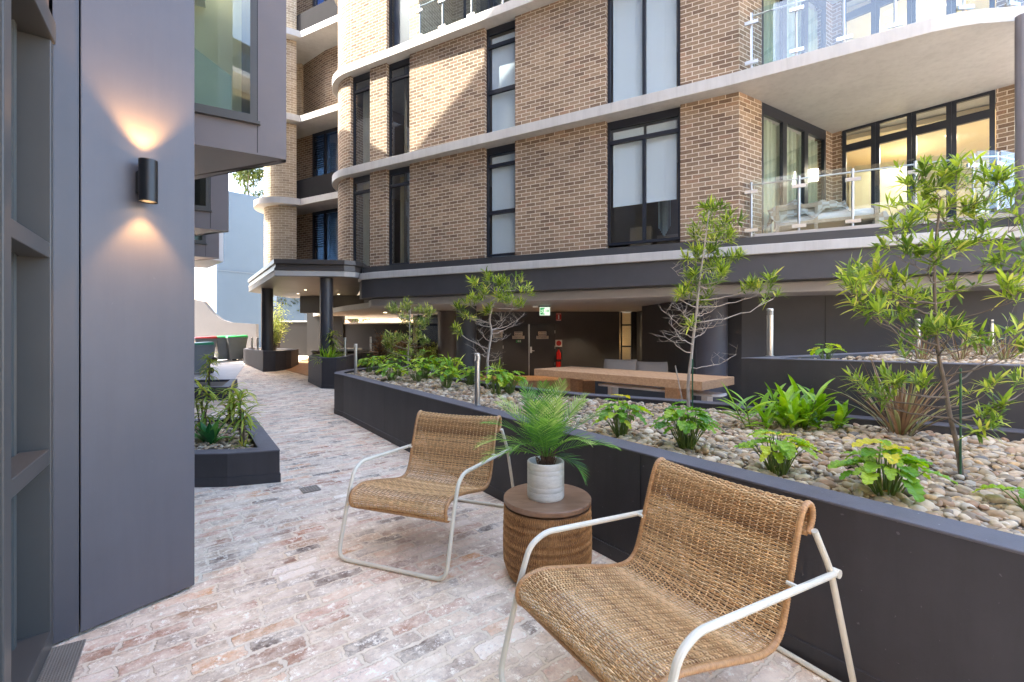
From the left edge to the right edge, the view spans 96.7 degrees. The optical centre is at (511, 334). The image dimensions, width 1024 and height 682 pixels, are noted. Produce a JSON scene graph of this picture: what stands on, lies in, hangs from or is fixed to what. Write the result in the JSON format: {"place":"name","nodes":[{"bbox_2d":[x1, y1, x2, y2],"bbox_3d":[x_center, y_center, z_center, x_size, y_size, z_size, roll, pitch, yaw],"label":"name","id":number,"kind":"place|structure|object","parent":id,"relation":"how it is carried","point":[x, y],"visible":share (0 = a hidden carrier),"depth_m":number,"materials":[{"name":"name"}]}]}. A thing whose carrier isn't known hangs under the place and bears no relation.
{"place":"outdoors","nodes":[
{"label":"outdoors","id":0,"kind":"place"},
{"bbox_2d":[195,359,244,378],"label":"concrete path","id":1,"kind":"structure","parent":0,"point":[229,369],"depth_m":14.77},
{"bbox_2d":[195,342,213,373],"bbox_3d":[-9.551,0.698,13.798,0.634,0.976,0.745,0,0,38],"label":"wheelie bin","id":2,"kind":"object","parent":1,"relation":"on","point":[203,348],"visible":0.43,"depth_m":13.68,"materials":[{"name":"plastic"}]},
{"bbox_2d":[195,336,217,360],"bbox_3d":[-11.391,0.533,16.798,0.634,0.976,0.745,0,0,38],"label":"wheelie bin","id":3,"kind":"object","parent":1,"relation":"on","point":[214,339],"visible":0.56,"depth_m":16.75,"materials":[{"name":"plastic"}]},
{"bbox_2d":[214,335,236,360],"bbox_3d":[-11.014,0.500,17.398,0.634,0.976,0.745,0,0,38],"label":"wheelie bin","id":4,"kind":"object","parent":1,"relation":"on","point":[221,348],"visible":0.56,"depth_m":17.13,"materials":[{"name":"plastic"}]},
{"bbox_2d":[225,335,247,359],"bbox_3d":[-10.659,0.495,17.498,0.634,0.976,0.745,0,0,38],"label":"wheelie bin","id":5,"kind":"object","parent":1,"relation":"on","point":[236,346],"visible":0.77,"depth_m":17.30,"materials":[{"name":"plastic"}]},
{"bbox_2d":[195,167,263,281],"label":"sky","id":6,"kind":"structure","parent":0,"point":[201,274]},
{"bbox_2d":[195,282,412,322],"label":"beige house","id":7,"kind":"structure","parent":0,"point":[202,291],"depth_m":32.40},
{"bbox_2d":[39,356,829,681],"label":"paving","id":8,"kind":"structure","parent":0,"point":[279,590],"depth_m":2.52,"materials":[{"name":"brick"}]},
{"bbox_2d":[36,639,85,681],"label":"drain grate","id":9,"kind":"object","parent":8,"relation":"on","point":[61,663],"visible":1,"depth_m":2.00,"materials":[{"name":"metal"}]},
{"bbox_2d":[0,0,285,681],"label":"charcoal building","id":10,"kind":"structure","parent":8,"relation":"on","point":[99,262],"depth_m":2.28,"materials":[{"name":"paint"}]},
{"bbox_2d":[0,0,55,681],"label":"window","id":11,"kind":"structure","parent":10,"relation":"in","point":[27,27],"depth_m":2.02,"materials":[{"name":"grey paint"}]},
{"bbox_2d":[136,157,157,203],"bbox_3d":[-1.903,-0.797,2.371,0.115,0.216,0.081,0,0,31],"label":"wall lamp","id":12,"kind":"object","parent":10,"relation":"attached to","point":[147,181],"visible":1,"depth_m":2.33,"materials":[{"name":"black"}]},
{"bbox_2d":[195,379,237,400],"bbox_3d":[-6.990,1.289,10.726,1.083,0.339,2.583,0,0,-38],"label":"planter","id":13,"kind":"object","parent":8,"relation":"on","point":[221,383],"visible":0.56,"depth_m":10.08,"materials":[{"name":"metal"}]},
{"bbox_2d":[197,351,220,384],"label":"cane plant","id":14,"kind":"object","parent":13,"relation":"on","point":[210,368],"visible":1,"depth_m":10.34,"materials":[{"name":"green plant"}]},
{"bbox_2d":[195,299,258,347],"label":"white ramp wall","id":15,"kind":"structure","parent":8,"relation":"on","point":[209,321],"depth_m":20.50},
{"bbox_2d":[195,416,280,486],"bbox_3d":[-3.512,1.315,5.195,1.194,0.369,2.591,0,0,-35],"label":"planter","id":16,"kind":"object","parent":8,"relation":"on","point":[258,462],"visible":0.45,"depth_m":4.40,"materials":[{"name":"concrete"}]},
{"bbox_2d":[195,379,225,430],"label":"cane plant","id":17,"kind":"object","parent":16,"relation":"on","point":[204,417],"visible":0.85,"depth_m":5.48,"materials":[{"name":"green plant"}]},
{"bbox_2d":[195,412,233,444],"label":"broad leaf plant","id":18,"kind":"object","parent":16,"relation":"on","point":[209,432],"visible":0.83,"depth_m":4.92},
{"bbox_2d":[195,422,254,449],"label":"pebble mulch","id":19,"kind":"object","parent":16,"relation":"on","point":[200,444],"visible":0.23,"depth_m":5.00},
{"bbox_2d":[213,380,249,424],"bbox_3d":[-3.716,0.915,6.036,0.552,0.619,0.487,0,0,42],"label":"cane plant","id":20,"kind":"object","parent":16,"relation":"on","point":[231,408],"visible":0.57,"depth_m":5.96,"materials":[{"name":"green plant"}]},
{"bbox_2d":[215,388,265,443],"bbox_3d":[-2.940,0.880,4.995,0.510,0.673,0.533,0,0,0],"label":"cane plant","id":21,"kind":"object","parent":16,"relation":"on","point":[242,419],"visible":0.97,"depth_m":4.92,"materials":[{"name":"green plant"}]},
{"bbox_2d":[230,167,263,196],"bbox_3d":[-15.914,-5.031,28.118,3.829,11.770,3.018,0,0,41],"label":"broad tree","id":22,"kind":"object","parent":8,"relation":"on","point":[246,176],"visible":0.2,"depth_m":27.24,"materials":[{"name":"green plant"}]},
{"bbox_2d":[211,191,306,347],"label":"blue building","id":23,"kind":"structure","parent":8,"relation":"on","point":[234,299],"depth_m":23.05,"materials":[{"name":"paint"}]},
{"bbox_2d":[243,347,298,371],"bbox_3d":[-8.906,0.856,16.639,1.420,0.702,5.215,0,0,-41],"label":"column planter","id":24,"kind":"object","parent":8,"relation":"on","point":[278,359],"visible":0.9,"depth_m":14.77,"materials":[{"name":"concrete"}]},
{"bbox_2d":[273,317,285,349],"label":"hedge shrub","id":25,"kind":"object","parent":24,"relation":"on","point":[276,337],"visible":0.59,"depth_m":16.17,"materials":[{"name":"green plant"}]},
{"bbox_2d":[273,295,290,347],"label":"hedge shrub","id":26,"kind":"object","parent":24,"relation":"on","point":[277,315],"visible":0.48,"depth_m":17.42,"materials":[{"name":"green plant"}]},
{"bbox_2d":[285,358,307,375],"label":"timber deck","id":27,"kind":"structure","parent":8,"relation":"on","point":[301,367],"depth_m":15.01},
{"bbox_2d":[248,259,367,355],"bbox_3d":[-6.907,-0.395,15.116,3.672,3.090,8.168,0,0,-23],"label":"entrance canopy","id":28,"kind":"object","parent":8,"relation":"on","point":[326,281],"visible":0.77,"depth_m":12.14,"materials":[{"name":"paint"}]},
{"bbox_2d":[299,485,320,492],"bbox_3d":[-1.892,1.444,4.266,0.157,0.012,0.157,0,0,-38],"label":"floor waste","id":29,"kind":"object","parent":8,"relation":"on","point":[308,489],"visible":1,"depth_m":4.26,"materials":[{"name":"metal"}]},
{"bbox_2d":[308,351,382,388],"bbox_3d":[-5.263,0.972,13.678,1.741,0.814,5.004,0,0,-2],"label":"angular planter","id":30,"kind":"object","parent":8,"relation":"on","point":[320,375],"visible":0.51,"depth_m":11.63,"materials":[{"name":"concrete"}]},
{"bbox_2d":[310,346,345,363],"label":"fern clump","id":31,"kind":"object","parent":30,"relation":"on","point":[330,354],"visible":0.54,"depth_m":11.65,"materials":[{"name":"green plant"}]},
{"bbox_2d":[323,328,342,353],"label":"cane plant","id":32,"kind":"object","parent":30,"relation":"on","point":[332,345],"visible":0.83,"depth_m":11.95,"materials":[{"name":"green plant"}]},
{"bbox_2d":[373,357,442,368],"bbox_3d":[-3.250,1.184,15.400,2.281,0.708,3.385,0,0,6],"label":"undercroft planter","id":33,"kind":"object","parent":8,"relation":"on","point":[410,361],"visible":0.07,"depth_m":13.91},
{"bbox_2d":[369,331,395,361],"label":"undercroft shrub","id":34,"kind":"object","parent":33,"relation":"on","point":[379,349],"visible":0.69,"depth_m":14.51,"materials":[{"name":"green plant"}]},
{"bbox_2d":[338,410,513,580],"bbox_3d":[-0.544,1.035,3.356,0.812,0.824,1.224,0,0,20],"label":"wicker lounge chair","id":35,"kind":"object","parent":8,"relation":"on","point":[410,485],"visible":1,"depth_m":3.41,"materials":[{"name":"wicker"}]},
{"bbox_2d":[503,483,591,591],"bbox_3d":[0.215,1.210,2.780,0.542,0.456,0.542,0,0,0],"label":"wicker side table","id":36,"kind":"object","parent":8,"relation":"on","point":[526,520],"visible":0.76,"depth_m":2.58,"materials":[{"name":"wicker"}]},
{"bbox_2d":[475,377,620,502],"bbox_3d":[0.213,0.626,2.787,0.902,0.712,0.616,0,0,0],"label":"potted palm","id":37,"kind":"object","parent":36,"relation":"on","point":[545,476],"visible":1,"depth_m":2.71,"materials":[{"name":"plant"}]},
{"bbox_2d":[595,372,671,397],"bbox_3d":[3.055,1.310,10.606,2.100,0.880,0.850,0,0,20],"label":"dark sofa","id":38,"kind":"object","parent":8,"relation":"on","point":[621,391],"visible":0.02,"depth_m":10.29,"materials":[{"name":"fabric"}]},
{"bbox_2d":[604,359,636,369],"bbox_3d":[2.530,0.754,10.590,0.780,0.400,0.213,0,-12,14],"label":"cushion","id":39,"kind":"object","parent":38,"relation":"on","point":[620,364],"visible":0.68,"depth_m":10.54,"materials":[{"name":"grey fabric"}]},
{"bbox_2d":[636,361,667,371],"bbox_3d":[3.165,0.784,10.337,0.720,0.380,0.213,0,-12,22],"label":"cushion","id":40,"kind":"object","parent":38,"relation":"on","point":[653,366],"visible":0.59,"depth_m":10.28,"materials":[{"name":"grey fabric"}]},
{"bbox_2d":[534,366,733,399],"bbox_3d":[2.091,1.225,8.508,1.200,1.050,3.516,0,0,-43],"label":"communal table","id":41,"kind":"object","parent":8,"relation":"on","point":[574,376],"visible":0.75,"depth_m":7.86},
{"bbox_2d":[254,0,1023,402],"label":"brick building","id":42,"kind":"structure","parent":8,"relation":"on","point":[574,160],"depth_m":10.19,"materials":[{"name":"brick"}]},
{"bbox_2d":[312,208,337,259],"bbox_3d":[-6.250,-3.110,16.657,2.939,3.080,0.110,0,0,27],"label":"window","id":43,"kind":"structure","parent":42,"relation":"in","point":[324,223],"depth_m":17.02,"materials":[{"name":"blue glass"}]},
{"bbox_2d":[312,127,337,176],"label":"window","id":44,"kind":"structure","parent":42,"relation":"in","point":[324,143],"depth_m":17.02,"materials":[{"name":"blue glass"}]},
{"bbox_2d":[353,175,369,266],"bbox_3d":[-4.356,-3.300,13.344,0.762,2.700,0.080,0,0,27],"label":"window","id":45,"kind":"structure","parent":42,"relation":"in","point":[366,178],"depth_m":13.47,"materials":[{"name":"black metal"}]},
{"bbox_2d":[353,72,369,165],"bbox_3d":[-4.356,-6.290,13.344,0.762,2.680,0.080,0,0,27],"label":"window","id":46,"kind":"structure","parent":42,"relation":"in","point":[365,76],"depth_m":13.47,"materials":[{"name":"black metal"}]},
{"bbox_2d":[389,166,409,264],"bbox_3d":[-3.093,-3.300,12.690,0.816,2.700,0.080,0,0,27],"label":"window","id":47,"kind":"structure","parent":42,"relation":"in","point":[403,170],"depth_m":12.83,"materials":[{"name":"black metal"}]},
{"bbox_2d":[389,57,409,156],"bbox_3d":[-3.093,-6.290,12.690,0.816,2.680,0.080,0,0,27],"label":"window","id":48,"kind":"structure","parent":42,"relation":"in","point":[406,62],"depth_m":12.83,"materials":[{"name":"black glass"}]},
{"bbox_2d":[389,0,409,47],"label":"window","id":49,"kind":"structure","parent":42,"relation":"in","point":[401,8],"depth_m":12.80,"materials":[{"name":"white glass"}]},
{"bbox_2d":[417,314,437,357],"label":"glazed door","id":50,"kind":"structure","parent":42,"relation":"in","point":[431,331],"depth_m":16.62,"materials":[{"name":"grey glass"}]},
{"bbox_2d":[487,143,514,256],"bbox_3d":[-0.233,-3.285,11.241,0.847,2.730,0.132,0,0,27],"label":"window","id":51,"kind":"structure","parent":42,"relation":"in","point":[502,213],"depth_m":11.29,"materials":[{"name":"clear glass"}]},
{"bbox_2d":[487,20,514,132],"bbox_3d":[-0.233,-6.275,11.241,0.847,2.710,0.132,0,0,27],"label":"window","id":52,"kind":"structure","parent":42,"relation":"in","point":[502,92],"depth_m":11.29,"materials":[{"name":"grey glass"}]},
{"bbox_2d":[503,324,528,375],"bbox_3d":[0.123,0.700,14.985,0.845,2.100,0.026,0,0,0],"label":"fire door","id":53,"kind":"structure","parent":42,"relation":"in","point":[515,355],"depth_m":14.97,"materials":[{"name":"paint"}]},
{"bbox_2d":[529,324,554,375],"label":"fire door","id":54,"kind":"structure","parent":42,"relation":"in","point":[541,351],"depth_m":14.97,"materials":[{"name":"paint"}]},
{"bbox_2d":[608,107,679,245],"bbox_3d":[2.794,-3.300,9.677,1.516,2.700,0.132,0,0,27],"label":"window","id":55,"kind":"structure","parent":42,"relation":"in","point":[629,146],"depth_m":9.65,"materials":[{"name":"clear glass"}]},
{"bbox_2d":[608,0,679,102],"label":"window","id":56,"kind":"structure","parent":42,"relation":"in","point":[629,16],"depth_m":9.69,"materials":[{"name":"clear glass"}]},
{"bbox_2d":[762,102,784,232],"bbox_3d":[5.320,-3.259,9.319,0.840,2.778,0.070,0,0,-31],"label":"balcony door","id":57,"kind":"structure","parent":42,"relation":"in","point":[774,114],"depth_m":9.40,"materials":[{"name":"black metal"}]},
{"bbox_2d":[762,0,784,64],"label":"balcony door","id":58,"kind":"structure","parent":42,"relation":"in","point":[782,2],"depth_m":9.48,"materials":[{"name":"white metal"}]},
{"bbox_2d":[785,113,805,203],"bbox_3d":[6.045,-3.259,9.748,0.840,2.778,0.070,0,0,-31],"label":"balcony door","id":59,"kind":"structure","parent":42,"relation":"in","point":[795,123],"depth_m":9.85,"materials":[{"name":"black metal"}]},
{"bbox_2d":[785,0,805,57],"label":"balcony door","id":60,"kind":"structure","parent":42,"relation":"in","point":[803,12],"depth_m":9.91,"materials":[{"name":"white glass"}]},
{"bbox_2d":[806,122,825,203],"bbox_3d":[6.770,-3.259,10.176,0.840,2.778,0.070,0,0,-31],"label":"balcony door","id":61,"kind":"structure","parent":42,"relation":"in","point":[813,131],"depth_m":10.28,"materials":[{"name":"black glass"}]},
{"bbox_2d":[806,0,825,51],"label":"balcony door","id":62,"kind":"structure","parent":42,"relation":"in","point":[821,4],"depth_m":10.32,"materials":[{"name":"white glass"}]},
{"bbox_2d":[774,202,878,231],"bbox_3d":[5.908,-2.162,8.662,1.575,0.620,0.680,0,0,27],"label":"daybed","id":63,"kind":"object","parent":42,"relation":"on","point":[835,219],"visible":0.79,"depth_m":8.45,"materials":[{"name":"fabric"}]},
{"bbox_2d":[766,199,850,227],"bbox_3d":[5.661,-2.353,8.766,1.309,0.483,0.706,0,0,27],"label":"blanket","id":64,"kind":"object","parent":63,"relation":"on","point":[828,206],"visible":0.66,"depth_m":8.58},
{"bbox_2d":[842,122,874,211],"bbox_3d":[7.749,-3.259,10.175,0.070,2.778,0.596,0,0,-43],"label":"balcony door","id":65,"kind":"structure","parent":42,"relation":"in","point":[846,148],"depth_m":10.15,"materials":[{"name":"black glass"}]},
{"bbox_2d":[845,0,874,41],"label":"balcony door","id":66,"kind":"structure","parent":42,"relation":"in","point":[870,7],"depth_m":10.11,"materials":[{"name":"white glass"}]},
{"bbox_2d":[875,112,911,212],"bbox_3d":[8.157,-3.259,9.738,0.070,2.778,0.596,0,0,-43],"label":"balcony door","id":67,"kind":"structure","parent":42,"relation":"in","point":[904,134],"depth_m":9.74,"materials":[{"name":"black metal"}]},
{"bbox_2d":[875,0,911,32],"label":"balcony door","id":68,"kind":"structure","parent":42,"relation":"in","point":[879,4],"depth_m":9.85,"materials":[{"name":"white glass"}]},
{"bbox_2d":[866,207,923,224],"bbox_3d":[6.864,-2.025,8.152,0.760,0.476,0.658,0,0,27],"label":"blanket","id":69,"kind":"object","parent":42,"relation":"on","point":[884,215],"visible":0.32,"depth_m":8.02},
{"bbox_2d":[912,102,950,217],"bbox_3d":[8.564,-3.259,9.300,0.070,2.778,0.596,0,0,-43],"label":"balcony door","id":70,"kind":"structure","parent":42,"relation":"in","point":[945,124],"depth_m":9.24,"materials":[{"name":"black metal"}]},
{"bbox_2d":[912,0,950,22],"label":"balcony door","id":71,"kind":"structure","parent":42,"relation":"in","point":[914,2],"depth_m":9.45,"materials":[{"name":"white glass"}]},
{"bbox_2d":[951,90,994,216],"bbox_3d":[8.972,-3.259,8.863,0.070,2.778,0.596,0,0,-43],"label":"balcony door","id":72,"kind":"structure","parent":42,"relation":"in","point":[989,114],"depth_m":8.80,"materials":[{"name":"black metal"}]},
{"bbox_2d":[951,0,994,13],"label":"balcony door","id":73,"kind":"structure","parent":42,"relation":"in","point":[953,2],"depth_m":9.01,"materials":[{"name":"white glass"}]},
{"bbox_2d":[598,382,726,400],"bbox_3d":[2.684,1.365,8.441,0.340,0.770,2.420,0,0,-43],"label":"white bench","id":74,"kind":"object","parent":8,"relation":"on","point":[704,395],"visible":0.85,"depth_m":8.48,"materials":[{"name":"paint"}]},
{"bbox_2d":[498,457,856,681],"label":"wicker lounge chair","id":75,"kind":"object","parent":8,"relation":"on","point":[761,506],"visible":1,"depth_m":1.79,"materials":[{"name":"wicker"}]},
{"bbox_2d":[334,366,1023,681],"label":"garden planter","id":76,"kind":"object","parent":8,"relation":"on","point":[926,597],"visible":0.53,"depth_m":1.90,"materials":[{"name":"concrete"}]},
{"bbox_2d":[358,354,378,371],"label":"philodendron","id":77,"kind":"object","parent":76,"relation":"on","point":[363,361],"visible":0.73,"depth_m":9.19,"materials":[{"name":"green plant"}]},
{"bbox_2d":[365,355,390,374],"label":"philodendron","id":78,"kind":"object","parent":76,"relation":"on","point":[378,363],"visible":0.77,"depth_m":8.62,"materials":[{"name":"green plant"}]},
{"bbox_2d":[375,363,407,380],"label":"philodendron","id":79,"kind":"object","parent":76,"relation":"on","point":[384,373],"visible":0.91,"depth_m":7.54,"materials":[{"name":"green plant"}]},
{"bbox_2d":[383,349,413,375],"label":"philodendron","id":80,"kind":"object","parent":76,"relation":"on","point":[400,362],"visible":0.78,"depth_m":8.38,"materials":[{"name":"green plant"}]},
{"bbox_2d":[400,359,433,381],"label":"philodendron","id":81,"kind":"object","parent":76,"relation":"on","point":[418,371],"visible":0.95,"depth_m":7.27,"materials":[{"name":"green plant"}]},
{"bbox_2d":[411,349,440,378],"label":"philodendron","id":82,"kind":"object","parent":76,"relation":"on","point":[426,375],"visible":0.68,"depth_m":7.91,"materials":[{"name":"green plant"}]},
{"bbox_2d":[428,365,463,388],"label":"philodendron","id":83,"kind":"object","parent":76,"relation":"on","point":[444,376],"visible":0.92,"depth_m":6.41,"materials":[{"name":"green plant"}]},
{"bbox_2d":[433,357,465,371],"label":"philodendron","id":84,"kind":"object","parent":76,"relation":"on","point":[450,362],"visible":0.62,"depth_m":7.65,"materials":[{"name":"green plant"}]},
{"bbox_2d":[456,366,485,384],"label":"philodendron","id":85,"kind":"object","parent":76,"relation":"on","point":[470,381],"visible":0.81,"depth_m":6.89,"materials":[{"name":"green plant"}]},
{"bbox_2d":[474,353,480,405],"bbox_3d":[-0.348,0.448,4.589,0.070,0.523,0.070,0,0,0],"label":"bollard light","id":86,"kind":"object","parent":76,"relation":"on","point":[477,379],"visible":1,"depth_m":4.56,"materials":[{"name":"silver metal"}]},
{"bbox_2d":[452,264,534,388],"bbox_3d":[-0.293,-0.112,6.569,1.294,1.784,0.930,0,0,-11],"label":"young tree","id":87,"kind":"object","parent":76,"relation":"on","point":[488,308],"visible":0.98,"depth_m":6.58,"materials":[{"name":"green plant"}]},
{"bbox_2d":[474,366,514,394],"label":"philodendron","id":88,"kind":"object","parent":76,"relation":"on","point":[499,379],"visible":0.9,"depth_m":5.71,"materials":[{"name":"green plant"}]},
{"bbox_2d":[493,371,525,393],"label":"philodendron","id":89,"kind":"object","parent":76,"relation":"on","point":[510,388],"visible":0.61,"depth_m":5.86,"materials":[{"name":"green plant"}]},
{"bbox_2d":[591,394,653,437],"bbox_3d":[0.834,0.625,3.483,0.448,0.335,0.406,0,0,30],"label":"philodendron","id":90,"kind":"object","parent":76,"relation":"on","point":[623,419],"visible":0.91,"depth_m":3.45,"materials":[{"name":"green plant"}]},
{"bbox_2d":[347,367,1023,535],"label":"pebble mulch","id":91,"kind":"object","parent":76,"relation":"on","point":[961,501],"visible":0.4,"depth_m":2.96,"materials":[{"name":"gravel"}]},
{"bbox_2d":[354,344,357,372],"bbox_3d":[-2.887,0.437,8.414,0.075,0.544,0.075,0,0,0],"label":"bollard light","id":92,"kind":"object","parent":91,"relation":"on","point":[355,358],"visible":1,"depth_m":8.39,"materials":[{"name":"silver metal"}]},
{"bbox_2d":[381,296,436,373],"bbox_3d":[-1.966,-0.003,8.603,1.070,1.484,0.869,0,0,0],"label":"leafy shrub","id":93,"kind":"object","parent":91,"relation":"on","point":[387,341],"visible":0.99,"depth_m":8.48,"materials":[{"name":"green plant"}]},
{"bbox_2d":[827,355,980,435],"bbox_3d":[2.966,0.448,3.441,1.084,0.685,0.998,0,0,16],"label":"flax plant","id":94,"kind":"object","parent":91,"relation":"on","point":[901,423],"visible":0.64,"depth_m":3.42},
{"bbox_2d":[650,401,724,449],"bbox_3d":[1.174,0.620,3.091,0.455,0.345,0.480,0,0,0],"label":"philodendron","id":95,"kind":"object","parent":76,"relation":"on","point":[684,430],"visible":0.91,"depth_m":3.01,"materials":[{"name":"green plant"}]},
{"bbox_2d":[650,194,784,406],"bbox_3d":[2.238,-0.310,4.800,1.632,2.238,0.821,0,0,0],"label":"young tree","id":96,"kind":"object","parent":76,"relation":"on","point":[681,291],"visible":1,"depth_m":4.74,"materials":[{"name":"green plant"}]},
{"bbox_2d":[733,429,822,476],"bbox_3d":[1.490,0.667,2.550,0.417,0.250,0.397,0,0,0],"label":"philodendron","id":97,"kind":"object","parent":76,"relation":"on","point":[787,450],"visible":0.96,"depth_m":2.50,"materials":[{"name":"green plant"}]},
{"bbox_2d":[715,374,856,429],"bbox_3d":[2.252,0.556,3.777,1.100,0.471,0.724,0,0,0],"label":"variegated ginger","id":98,"kind":"object","parent":76,"relation":"on","point":[793,409],"visible":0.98,"depth_m":3.67,"materials":[{"name":"green plant"}]},
{"bbox_2d":[827,438,957,501],"bbox_3d":[1.787,0.649,2.161,0.444,0.288,0.436,0,0,-24],"label":"philodendron","id":99,"kind":"object","parent":76,"relation":"on","point":[911,483],"visible":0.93,"depth_m":2.14,"materials":[{"name":"green plant"}]},
{"bbox_2d":[826,147,1023,480],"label":"young tree","id":100,"kind":"object","parent":76,"relation":"on","point":[936,322],"visible":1,"depth_m":2.43,"materials":[{"name":"green plant"}]},
{"bbox_2d":[959,368,961,474],"bbox_3d":[2.406,0.495,2.441,0.010,0.630,0.010,0,0,0],"label":"garden stake","id":101,"kind":"object","parent":76,"relation":"on","point":[960,422],"visible":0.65,"depth_m":2.44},
{"bbox_2d":[972,484,1023,510],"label":"philodendron","id":102,"kind":"object","parent":76,"relation":"on","point":[1011,489],"visible":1,"depth_m":2.07,"materials":[{"name":"green plant"}]},
{"bbox_2d":[741,348,1023,428],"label":"raised planter","id":103,"kind":"object","parent":8,"relation":"on","point":[810,372],"visible":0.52,"depth_m":4.04,"materials":[{"name":"concrete"}]},
{"bbox_2d":[766,308,773,355],"bbox_3d":[2.809,-0.029,4.955,0.080,0.516,0.080,0,0,0],"label":"bollard light","id":104,"kind":"object","parent":103,"relation":"on","point":[769,331],"visible":0.96,"depth_m":4.93,"materials":[{"name":"silver metal"}]},
{"bbox_2d":[807,343,845,358],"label":"philodendron","id":105,"kind":"object","parent":103,"relation":"on","point":[817,351],"visible":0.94,"depth_m":4.75,"materials":[{"name":"green plant"}]},
{"bbox_2d":[800,349,1023,363],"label":"pebble mulch","id":106,"kind":"object","parent":103,"relation":"on","point":[944,358],"visible":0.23,"depth_m":4.99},
{"bbox_2d":[932,333,999,360],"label":"bronze grass","id":107,"kind":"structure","parent":103,"relation":"on","point":[964,353],"depth_m":5.12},
{"bbox_2d":[948,328,1014,356],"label":"bronze grass","id":108,"kind":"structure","parent":103,"relation":"on","point":[980,351],"depth_m":5.78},
{"bbox_2d":[975,328,1023,361],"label":"bronze grass","id":109,"kind":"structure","parent":103,"relation":"on","point":[1007,355],"depth_m":4.85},
{"bbox_2d":[480,376,594,393],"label":"timber platform","id":110,"kind":"structure","parent":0,"point":[588,386],"depth_m":12.60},
{"bbox_2d":[888,331,959,359],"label":"bronze grass","id":111,"kind":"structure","parent":0,"point":[917,356],"depth_m":5.11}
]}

